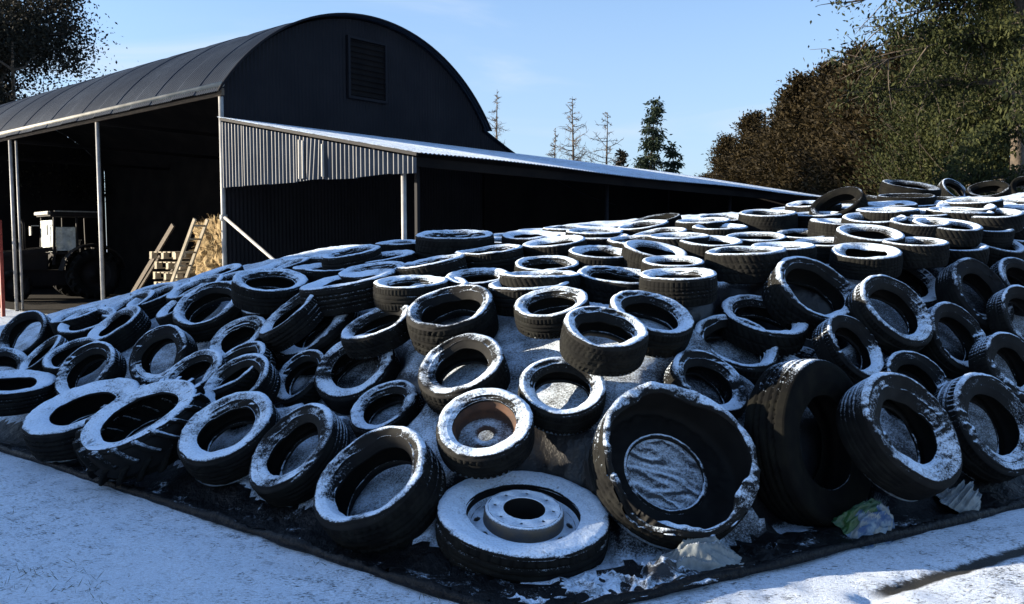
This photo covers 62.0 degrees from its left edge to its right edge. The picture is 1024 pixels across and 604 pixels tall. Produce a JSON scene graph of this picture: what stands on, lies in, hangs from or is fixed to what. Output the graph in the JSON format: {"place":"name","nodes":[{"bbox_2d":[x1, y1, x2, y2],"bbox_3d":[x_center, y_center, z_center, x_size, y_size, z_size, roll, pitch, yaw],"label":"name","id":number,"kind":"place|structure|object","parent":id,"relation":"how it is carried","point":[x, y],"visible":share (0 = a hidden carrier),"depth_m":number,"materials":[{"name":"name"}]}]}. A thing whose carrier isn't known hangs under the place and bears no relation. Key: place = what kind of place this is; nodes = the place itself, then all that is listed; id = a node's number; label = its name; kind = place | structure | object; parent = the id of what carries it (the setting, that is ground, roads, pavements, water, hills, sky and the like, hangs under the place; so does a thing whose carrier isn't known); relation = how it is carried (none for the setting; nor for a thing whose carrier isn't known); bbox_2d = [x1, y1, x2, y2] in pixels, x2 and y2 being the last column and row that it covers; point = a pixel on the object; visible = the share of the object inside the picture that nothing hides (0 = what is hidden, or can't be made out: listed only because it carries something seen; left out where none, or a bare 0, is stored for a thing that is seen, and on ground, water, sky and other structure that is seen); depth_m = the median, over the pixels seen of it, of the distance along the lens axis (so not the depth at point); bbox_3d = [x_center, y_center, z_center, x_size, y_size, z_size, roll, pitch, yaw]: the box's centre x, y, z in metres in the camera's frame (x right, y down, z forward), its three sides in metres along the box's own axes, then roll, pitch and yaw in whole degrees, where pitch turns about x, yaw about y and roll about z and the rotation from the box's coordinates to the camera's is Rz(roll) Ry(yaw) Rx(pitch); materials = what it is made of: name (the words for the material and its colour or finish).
{"place":"outdoors","nodes":[
{"label":"outdoors","id":0,"kind":"place"},
{"bbox_2d":[0,287,132,313],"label":"barn floor","id":1,"kind":"structure","parent":0,"point":[48,301],"depth_m":23.39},
{"bbox_2d":[3,210,126,301],"bbox_3d":[-13.536,-1.289,23.794,4.668,2.516,2.084,-4,5,-44],"label":"tractor","id":2,"kind":"object","parent":1,"relation":"on","point":[73,268],"visible":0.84,"depth_m":23.95,"materials":[{"name":"metal"}]},
{"bbox_2d":[0,13,491,310],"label":"hay barn","id":3,"kind":"structure","parent":1,"relation":"on","point":[147,137],"depth_m":17.14,"materials":[{"name":"metal"}]},
{"bbox_2d":[4,0,1011,244],"label":"sky","id":4,"kind":"structure","parent":0,"point":[709,62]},
{"bbox_2d":[0,307,1023,603],"bbox_3d":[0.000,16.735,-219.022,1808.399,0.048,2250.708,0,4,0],"label":"ground","id":5,"kind":"structure","parent":0,"point":[140,551],"depth_m":4.24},
{"bbox_2d":[0,0,138,217],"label":"evergreen tree","id":6,"kind":"object","parent":5,"relation":"on","point":[26,37],"visible":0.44,"depth_m":29.56,"materials":[{"name":"green plant"}]},
{"bbox_2d":[0,192,1023,603],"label":"silage heap","id":7,"kind":"object","parent":5,"relation":"on","point":[178,486],"visible":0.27,"depth_m":5.00,"materials":[{"name":"black plastic"}]},
{"bbox_2d":[0,310,54,355],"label":"car tyre","id":8,"kind":"object","parent":7,"relation":"on","point":[15,327],"visible":0.62,"depth_m":8.43,"materials":[{"name":"rubber"}]},
{"bbox_2d":[0,369,56,416],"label":"lorry tyre","id":9,"kind":"object","parent":7,"relation":"on","point":[23,391],"visible":0.94,"depth_m":6.90,"materials":[{"name":"rubber"}]},
{"bbox_2d":[42,337,104,377],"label":"car tyre","id":10,"kind":"object","parent":7,"relation":"on","point":[53,360],"visible":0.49,"depth_m":7.53,"materials":[{"name":"rubber"}]},
{"bbox_2d":[50,304,105,334],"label":"car tyre","id":11,"kind":"object","parent":7,"relation":"on","point":[88,319],"visible":0.64,"depth_m":8.20,"materials":[{"name":"rubber"}]},
{"bbox_2d":[22,378,139,462],"bbox_3d":[-3.177,0.870,6.353,0.859,0.264,0.866,-9,22,6],"label":"lorry tyre","id":12,"kind":"object","parent":7,"relation":"on","point":[51,427],"visible":0.59,"depth_m":6.39,"materials":[{"name":"rubber"}]},
{"bbox_2d":[54,341,126,394],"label":"car tyre","id":13,"kind":"object","parent":7,"relation":"on","point":[76,364],"visible":0.69,"depth_m":7.05,"materials":[{"name":"rubber"}]},
{"bbox_2d":[87,306,151,352],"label":"car tyre","id":14,"kind":"object","parent":7,"relation":"on","point":[123,329],"visible":0.77,"depth_m":7.69,"materials":[{"name":"rubber"}]},
{"bbox_2d":[72,376,210,486],"bbox_3d":[-2.469,0.853,5.738,0.849,0.290,0.892,8,35,40],"label":"lugged tyre","id":15,"kind":"object","parent":7,"relation":"on","point":[108,446],"visible":0.91,"depth_m":5.54,"materials":[{"name":"rubber"}]},
{"bbox_2d":[129,324,197,384],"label":"car tyre","id":16,"kind":"object","parent":7,"relation":"on","point":[148,345],"visible":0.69,"depth_m":6.83,"materials":[{"name":"rubber"}]},
{"bbox_2d":[163,349,225,386],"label":"car tyre","id":17,"kind":"object","parent":7,"relation":"on","point":[196,365],"visible":0.36,"depth_m":6.52,"materials":[{"name":"rubber"}]},
{"bbox_2d":[172,281,241,342],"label":"car tyre","id":18,"kind":"object","parent":7,"relation":"on","point":[189,306],"visible":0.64,"depth_m":7.21,"materials":[{"name":"rubber"}]},
{"bbox_2d":[177,391,280,486],"bbox_3d":[-1.785,0.861,5.410,0.652,0.237,0.652,-22,34,-3],"label":"car tyre","id":19,"kind":"object","parent":7,"relation":"on","point":[204,429],"visible":0.82,"depth_m":5.32,"materials":[{"name":"rubber"}]},
{"bbox_2d":[202,341,275,400],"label":"car tyre","id":20,"kind":"object","parent":7,"relation":"on","point":[247,380],"visible":0.41,"depth_m":6.14,"materials":[{"name":"rubber"}]},
{"bbox_2d":[208,315,270,354],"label":"car tyre","id":21,"kind":"object","parent":7,"relation":"on","point":[229,336],"visible":0.44,"depth_m":6.87,"materials":[{"name":"rubber"}]},
{"bbox_2d":[203,353,280,429],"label":"car tyre","id":22,"kind":"object","parent":7,"relation":"on","point":[268,383],"visible":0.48,"depth_m":6.11,"materials":[{"name":"rubber"}]},
{"bbox_2d":[231,268,308,313],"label":"car tyre","id":23,"kind":"object","parent":7,"relation":"on","point":[264,290],"visible":0.82,"depth_m":6.89,"materials":[{"name":"rubber"}]},
{"bbox_2d":[248,403,349,506],"bbox_3d":[-1.259,0.911,5.053,0.607,0.633,0.225,6,-36,44],"label":"car tyre","id":24,"kind":"object","parent":7,"relation":"on","point":[284,438],"visible":0.95,"depth_m":4.97,"materials":[{"name":"rubber"}]},
{"bbox_2d":[276,349,333,406],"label":"car tyre","id":25,"kind":"object","parent":7,"relation":"on","point":[293,368],"visible":0.73,"depth_m":6.21,"materials":[{"name":"rubber"}]},
{"bbox_2d":[274,312,361,376],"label":"car tyre","id":26,"kind":"object","parent":7,"relation":"on","point":[326,340],"visible":0.33,"depth_m":6.44,"materials":[{"name":"rubber"}]},
{"bbox_2d":[259,287,323,352],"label":"car tyre","id":27,"kind":"object","parent":26,"relation":"on","point":[292,321],"visible":0.84,"depth_m":6.36,"materials":[{"name":"rubber"}]},
{"bbox_2d":[299,269,396,316],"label":"lorry tyre","id":28,"kind":"object","parent":7,"relation":"on","point":[332,296],"visible":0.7,"depth_m":6.42,"materials":[{"name":"rubber"}]},
{"bbox_2d":[321,244,382,269],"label":"car tyre","id":29,"kind":"object","parent":7,"relation":"on","point":[345,258],"visible":0.67,"depth_m":7.48,"materials":[{"name":"rubber"}]},
{"bbox_2d":[314,333,399,415],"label":"car tyre","id":30,"kind":"object","parent":7,"relation":"on","point":[331,393],"visible":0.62,"depth_m":5.86,"materials":[{"name":"rubber"}]},
{"bbox_2d":[340,305,409,359],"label":"car tyre","id":31,"kind":"object","parent":7,"relation":"on","point":[388,330],"visible":0.89,"depth_m":5.88,"materials":[{"name":"rubber"}]},
{"bbox_2d":[373,275,448,311],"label":"car tyre","id":32,"kind":"object","parent":31,"relation":"on","point":[393,293],"visible":0.77,"depth_m":6.17,"materials":[{"name":"rubber"}]},
{"bbox_2d":[313,426,445,553],"bbox_3d":[-0.695,0.994,4.512,0.687,0.303,0.685,-4,40,33],"label":"car tyre","id":33,"kind":"object","parent":7,"relation":"on","point":[405,515],"visible":0.96,"depth_m":4.38,"materials":[{"name":"rubber"}]},
{"bbox_2d":[350,380,422,437],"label":"car tyre","id":34,"kind":"object","parent":7,"relation":"on","point":[368,407],"visible":0.73,"depth_m":5.50,"materials":[{"name":"rubber"}]},
{"bbox_2d":[396,254,467,276],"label":"car tyre","id":35,"kind":"object","parent":7,"relation":"on","point":[441,266],"visible":0.52,"depth_m":6.70,"materials":[{"name":"rubber"}]},
{"bbox_2d":[406,284,498,355],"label":"car tyre","id":36,"kind":"object","parent":7,"relation":"on","point":[427,314],"visible":0.93,"depth_m":5.76,"materials":[{"name":"rubber"}]},
{"bbox_2d":[415,229,494,259],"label":"car tyre","id":37,"kind":"object","parent":7,"relation":"on","point":[431,243],"visible":0.52,"depth_m":7.63,"materials":[{"name":"rubber"}]},
{"bbox_2d":[418,333,509,415],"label":"car tyre","id":38,"kind":"object","parent":7,"relation":"on","point":[440,362],"visible":0.85,"depth_m":5.29,"materials":[{"name":"rubber"}]},
{"bbox_2d":[445,267,507,288],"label":"car tyre","id":39,"kind":"object","parent":7,"relation":"on","point":[484,277],"visible":0.32,"depth_m":6.69,"materials":[{"name":"rubber"}]},
{"bbox_2d":[436,388,534,478],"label":"rimmed tyre","id":40,"kind":"object","parent":7,"relation":"on","point":[504,417],"visible":1,"depth_m":4.54,"materials":[{"name":"rubber"}]},
{"bbox_2d":[454,244,523,271],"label":"car tyre","id":41,"kind":"object","parent":7,"relation":"on","point":[506,257],"visible":0.71,"depth_m":7.01,"materials":[{"name":"rubber"}]},
{"bbox_2d":[435,471,609,581],"bbox_3d":[0.058,1.143,4.350,0.890,0.205,0.871,-1,17,-16],"label":"truck wheel","id":42,"kind":"object","parent":7,"relation":"on","point":[522,542],"visible":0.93,"depth_m":4.19,"materials":[{"name":"rubber"}]},
{"bbox_2d":[488,280,569,316],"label":"car tyre","id":43,"kind":"object","parent":7,"relation":"on","point":[505,298],"visible":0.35,"depth_m":5.83,"materials":[{"name":"rubber"}]},
{"bbox_2d":[499,270,580,288],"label":"car tyre","id":44,"kind":"object","parent":7,"relation":"on","point":[525,279],"visible":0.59,"depth_m":6.03,"materials":[{"name":"rubber"}]},
{"bbox_2d":[514,255,579,271],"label":"car tyre","id":45,"kind":"object","parent":7,"relation":"on","point":[550,262],"visible":0.38,"depth_m":6.91,"materials":[{"name":"rubber"}]},
{"bbox_2d":[513,286,589,338],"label":"car tyre","id":46,"kind":"object","parent":7,"relation":"on","point":[529,308],"visible":0.81,"depth_m":5.51,"materials":[{"name":"rubber"}]},
{"bbox_2d":[522,235,586,256],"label":"car tyre","id":47,"kind":"object","parent":7,"relation":"on","point":[559,245],"visible":0.52,"depth_m":7.25,"materials":[{"name":"rubber"}]},
{"bbox_2d":[518,357,605,435],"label":"car tyre","id":48,"kind":"object","parent":7,"relation":"on","point":[582,417],"visible":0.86,"depth_m":4.70,"materials":[{"name":"rubber"}]},
{"bbox_2d":[568,245,623,268],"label":"car tyre","id":49,"kind":"object","parent":7,"relation":"on","point":[594,255],"visible":0.44,"depth_m":6.93,"materials":[{"name":"rubber"}]},
{"bbox_2d":[559,306,648,376],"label":"car tyre","id":50,"kind":"object","parent":7,"relation":"on","point":[629,333],"visible":1,"depth_m":4.81,"materials":[{"name":"rubber"}]},
{"bbox_2d":[577,265,640,303],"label":"car tyre","id":51,"kind":"object","parent":7,"relation":"on","point":[603,284],"visible":0.4,"depth_m":6.18,"materials":[{"name":"rubber"}]},
{"bbox_2d":[548,556,718,602],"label":"plastic sheet","id":52,"kind":"object","parent":7,"relation":"on","point":[661,569],"visible":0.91,"depth_m":3.94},
{"bbox_2d":[608,290,693,357],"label":"car tyre","id":53,"kind":"object","parent":7,"relation":"on","point":[675,317],"visible":0.75,"depth_m":5.42,"materials":[{"name":"rubber"}]},
{"bbox_2d":[621,240,687,268],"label":"car tyre","id":54,"kind":"object","parent":7,"relation":"on","point":[634,253],"visible":0.5,"depth_m":6.89,"materials":[{"name":"rubber"}]},
{"bbox_2d":[641,255,704,271],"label":"car tyre","id":55,"kind":"object","parent":7,"relation":"on","point":[665,261],"visible":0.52,"depth_m":6.40,"materials":[{"name":"rubber"}]},
{"bbox_2d":[588,381,760,550],"bbox_3d":[0.847,0.850,4.473,0.880,0.880,0.288,-1,-39,-20],"label":"burst tyre","id":56,"kind":"object","parent":7,"relation":"on","point":[712,438],"visible":0.98,"depth_m":4.54,"materials":[{"name":"rubber"}]},
{"bbox_2d":[627,439,702,509],"bbox_3d":[0.835,0.931,4.563,0.569,0.571,0.013,-1,-39,-20],"label":"plastic sheet","id":57,"kind":"object","parent":56,"relation":"on","point":[664,474],"visible":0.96,"depth_m":4.57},
{"bbox_2d":[639,268,717,307],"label":"car tyre","id":58,"kind":"object","parent":7,"relation":"on","point":[689,287],"visible":0.84,"depth_m":5.66,"materials":[{"name":"rubber"}]},
{"bbox_2d":[649,536,754,571],"bbox_3d":[0.932,1.212,4.197,0.507,0.152,0.284,-1,4,-20],"label":"sand bag","id":59,"kind":"object","parent":7,"relation":"on","point":[705,553],"visible":0.81,"depth_m":4.13,"materials":[{"name":"white plastic"}]},
{"bbox_2d":[662,349,747,419],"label":"car tyre","id":60,"kind":"object","parent":7,"relation":"on","point":[728,377],"visible":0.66,"depth_m":5.12,"materials":[{"name":"rubber"}]},
{"bbox_2d":[678,235,743,260],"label":"car tyre","id":61,"kind":"object","parent":7,"relation":"on","point":[697,250],"visible":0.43,"depth_m":6.89,"materials":[{"name":"rubber"}]},
{"bbox_2d":[694,314,778,385],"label":"car tyre","id":62,"kind":"object","parent":7,"relation":"on","point":[751,373],"visible":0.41,"depth_m":5.68,"materials":[{"name":"rubber"}]},
{"bbox_2d":[704,246,787,283],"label":"car tyre","id":63,"kind":"object","parent":7,"relation":"on","point":[743,264],"visible":0.78,"depth_m":6.22,"materials":[{"name":"rubber"}]},
{"bbox_2d":[719,294,808,357],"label":"car tyre","id":64,"kind":"object","parent":7,"relation":"on","point":[737,332],"visible":0.82,"depth_m":5.80,"materials":[{"name":"rubber"}]},
{"bbox_2d":[738,209,797,235],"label":"car tyre","id":65,"kind":"object","parent":7,"relation":"on","point":[763,220],"visible":0.75,"depth_m":7.98,"materials":[{"name":"rubber"}]},
{"bbox_2d":[744,359,870,526],"bbox_3d":[1.721,0.806,4.899,1.008,0.953,0.284,29,-26,-34],"label":"lorry tyre","id":66,"kind":"object","parent":7,"relation":"on","point":[783,395],"visible":0.85,"depth_m":4.67,"materials":[{"name":"rubber"}]},
{"bbox_2d":[761,256,853,340],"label":"car tyre","id":67,"kind":"object","parent":7,"relation":"on","point":[786,307],"visible":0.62,"depth_m":6.13,"materials":[{"name":"rubber"}]},
{"bbox_2d":[809,187,867,214],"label":"car tyre","id":68,"kind":"object","parent":7,"relation":"on","point":[826,201],"visible":0.66,"depth_m":8.45,"materials":[{"name":"rubber"}]},
{"bbox_2d":[812,314,883,384],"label":"car tyre","id":69,"kind":"object","parent":7,"relation":"on","point":[856,335],"visible":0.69,"depth_m":5.68,"materials":[{"name":"rubber"}]},
{"bbox_2d":[831,498,899,548],"bbox_3d":[1.947,1.154,4.611,0.337,0.207,0.270,-2,27,-30],"label":"plastic bag","id":70,"kind":"object","parent":7,"relation":"on","point":[871,516],"visible":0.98,"depth_m":4.57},
{"bbox_2d":[829,243,902,280],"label":"car tyre","id":71,"kind":"object","parent":7,"relation":"on","point":[858,261],"visible":0.91,"depth_m":6.51,"materials":[{"name":"rubber"}]},
{"bbox_2d":[833,224,904,244],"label":"car tyre","id":72,"kind":"object","parent":7,"relation":"on","point":[862,233],"visible":0.52,"depth_m":7.20,"materials":[{"name":"rubber"}]},
{"bbox_2d":[845,274,932,356],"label":"car tyre","id":73,"kind":"object","parent":7,"relation":"on","point":[905,302],"visible":0.94,"depth_m":5.96,"materials":[{"name":"rubber"}]},
{"bbox_2d":[836,372,961,501],"bbox_3d":[2.203,0.761,4.835,0.708,0.719,0.260,-4,-28,-31],"label":"car tyre","id":74,"kind":"object","parent":7,"relation":"on","point":[880,461],"visible":1,"depth_m":4.73,"materials":[{"name":"rubber"}]},
{"bbox_2d":[879,180,940,195],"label":"lorry tyre","id":75,"kind":"object","parent":7,"relation":"on","point":[894,186],"visible":0.6,"depth_m":9.98,"materials":[{"name":"rubber"}]},
{"bbox_2d":[883,350,947,418],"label":"car tyre","id":76,"kind":"object","parent":7,"relation":"on","point":[927,373],"visible":0.41,"depth_m":5.74,"materials":[{"name":"rubber"}]},
{"bbox_2d":[901,268,937,308],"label":"car tyre","id":77,"kind":"object","parent":7,"relation":"on","point":[924,279],"visible":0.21,"depth_m":7.07,"materials":[{"name":"rubber"}]},
{"bbox_2d":[881,237,949,268],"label":"car tyre","id":78,"kind":"object","parent":77,"relation":"on","point":[922,252],"visible":0.73,"depth_m":6.65,"materials":[{"name":"rubber"}]},
{"bbox_2d":[889,217,951,237],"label":"car tyre","id":79,"kind":"object","parent":7,"relation":"on","point":[909,229],"visible":0.46,"depth_m":7.14,"materials":[{"name":"rubber"}]},
{"bbox_2d":[918,301,985,379],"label":"car tyre","id":80,"kind":"object","parent":7,"relation":"on","point":[962,324],"visible":0.56,"depth_m":6.19,"materials":[{"name":"rubber"}]},
{"bbox_2d":[936,480,981,520],"bbox_3d":[2.679,1.133,5.052,0.294,0.187,0.340,30,11,11],"label":"plastic bag","id":81,"kind":"object","parent":7,"relation":"on","point":[961,497],"visible":0.83,"depth_m":4.97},
{"bbox_2d":[945,243,989,266],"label":"car tyre","id":82,"kind":"object","parent":7,"relation":"on","point":[980,252],"visible":0.38,"depth_m":6.90,"materials":[{"name":"rubber"}]},
{"bbox_2d":[911,217,983,247],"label":"car tyre","id":83,"kind":"object","parent":82,"relation":"on","point":[962,234],"visible":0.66,"depth_m":7.05,"materials":[{"name":"rubber"}]},
{"bbox_2d":[935,257,1013,336],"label":"car tyre","id":84,"kind":"object","parent":7,"relation":"on","point":[983,281],"visible":0.59,"depth_m":6.71,"materials":[{"name":"rubber"}]},
{"bbox_2d":[934,372,1023,482],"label":"car tyre","id":85,"kind":"object","parent":7,"relation":"on","point":[998,402],"visible":0.89,"depth_m":5.33,"materials":[{"name":"rubber"}]},
{"bbox_2d":[968,332,1023,403],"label":"car tyre","id":86,"kind":"object","parent":7,"relation":"on","point":[1007,348],"visible":0.73,"depth_m":5.92,"materials":[{"name":"rubber"}]},
{"bbox_2d":[970,208,1023,232],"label":"car tyre","id":87,"kind":"object","parent":7,"relation":"on","point":[1004,219],"visible":0.6,"depth_m":7.42,"materials":[{"name":"rubber"}]},
{"bbox_2d":[986,284,1023,341],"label":"car tyre","id":88,"kind":"object","parent":7,"relation":"on","point":[998,317],"visible":0.8,"depth_m":6.45,"materials":[{"name":"rubber"}]},
{"bbox_2d":[990,257,1023,316],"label":"car tyre","id":89,"kind":"object","parent":7,"relation":"on","point":[1005,267],"visible":0.53,"depth_m":7.00,"materials":[{"name":"rubber"}]},
{"bbox_2d":[218,116,820,258],"bbox_3d":[1.700,-1.464,17.899,4.795,3.662,14.535,3,5,40],"label":"lean to shed","id":90,"kind":"object","parent":5,"relation":"on","point":[523,191],"visible":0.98,"depth_m":14.69,"materials":[{"name":"metal"}]},
{"bbox_2d":[631,95,672,171],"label":"spruce tree","id":91,"kind":"object","parent":5,"relation":"on","point":[652,144],"visible":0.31,"depth_m":53.80,"materials":[{"name":"green plant"}]},
{"bbox_2d":[704,108,768,184],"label":"cypress tree","id":92,"kind":"object","parent":5,"relation":"on","point":[748,120],"visible":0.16,"depth_m":41.22,"materials":[{"name":"brown plant"}]},
{"bbox_2d":[721,97,783,188],"bbox_3d":[12.154,-5.283,38.769,5.584,8.414,5.748,-2,4,-22],"label":"cypress tree","id":93,"kind":"object","parent":5,"relation":"on","point":[754,179],"visible":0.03,"depth_m":38.56,"materials":[{"name":"brown plant"}]},
{"bbox_2d":[747,64,819,196],"bbox_3d":[12.438,-5.434,36.672,5.607,9.006,5.379,-2,5,-30],"label":"cypress tree","id":94,"kind":"object","parent":5,"relation":"on","point":[794,86],"visible":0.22,"depth_m":36.00,"materials":[{"name":"brown plant"}]},
{"bbox_2d":[775,55,841,197],"bbox_3d":[13.132,-5.462,34.898,5.676,9.296,4.921,-3,5,-37],"label":"cypress tree","id":95,"kind":"object","parent":5,"relation":"on","point":[826,69],"visible":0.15,"depth_m":34.20,"materials":[{"name":"brown plant"}]},
{"bbox_2d":[785,40,879,198],"bbox_3d":[12.612,-5.058,31.646,5.322,8.946,5.170,-4,6,-44],"label":"cypress tree","id":96,"kind":"object","parent":5,"relation":"on","point":[820,117],"visible":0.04,"depth_m":31.77,"materials":[{"name":"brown plant"}]},
{"bbox_2d":[796,38,884,198],"bbox_3d":[12.546,-4.796,29.735,5.192,8.688,4.981,3,5,38],"label":"cypress tree","id":97,"kind":"object","parent":5,"relation":"on","point":[836,169],"visible":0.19,"depth_m":29.51,"materials":[{"name":"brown plant"}]},
{"bbox_2d":[816,32,923,198],"bbox_3d":[12.831,-4.575,27.475,5.457,8.548,4.732,2,5,31],"label":"cypress tree","id":98,"kind":"object","parent":5,"relation":"on","point":[855,137],"visible":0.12,"depth_m":27.42,"materials":[{"name":"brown plant"}]},
{"bbox_2d":[834,20,973,196],"bbox_3d":[11.066,-3.757,22.417,5.286,7.616,5.237,0,4,0],"label":"green conifer","id":99,"kind":"object","parent":5,"relation":"on","point":[895,169],"visible":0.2,"depth_m":22.17,"materials":[{"name":"green plant"}]},
{"bbox_2d":[803,0,1023,196],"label":"tall conifer","id":100,"kind":"object","parent":5,"relation":"on","point":[991,140],"visible":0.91,"depth_m":17.00,"materials":[{"name":"green plant"}]},
{"bbox_2d":[885,0,1013,195],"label":"green conifer","id":101,"kind":"object","parent":5,"relation":"on","point":[995,59],"visible":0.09,"depth_m":20.50,"materials":[{"name":"green plant"}]},
{"bbox_3d":[-4.900,-0.077,15.186,0.970,0.133,1.000,3,5,37],"label":"pallet","id":102,"kind":"object","parent":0,"visible":0},
{"bbox_3d":[-4.852,-0.265,15.204,0.970,0.133,1.000,4,5,44],"label":"pallet","id":103,"kind":"object","parent":102,"relation":"on","visible":0},
{"bbox_2d":[190,213,221,274],"bbox_3d":[-4.902,-0.910,15.122,1.453,1.456,1.314,3,5,40],"label":"hay bale","id":104,"kind":"object","parent":103,"relation":"on","point":[208,256],"visible":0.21,"depth_m":14.74,"materials":[{"name":"plant"}]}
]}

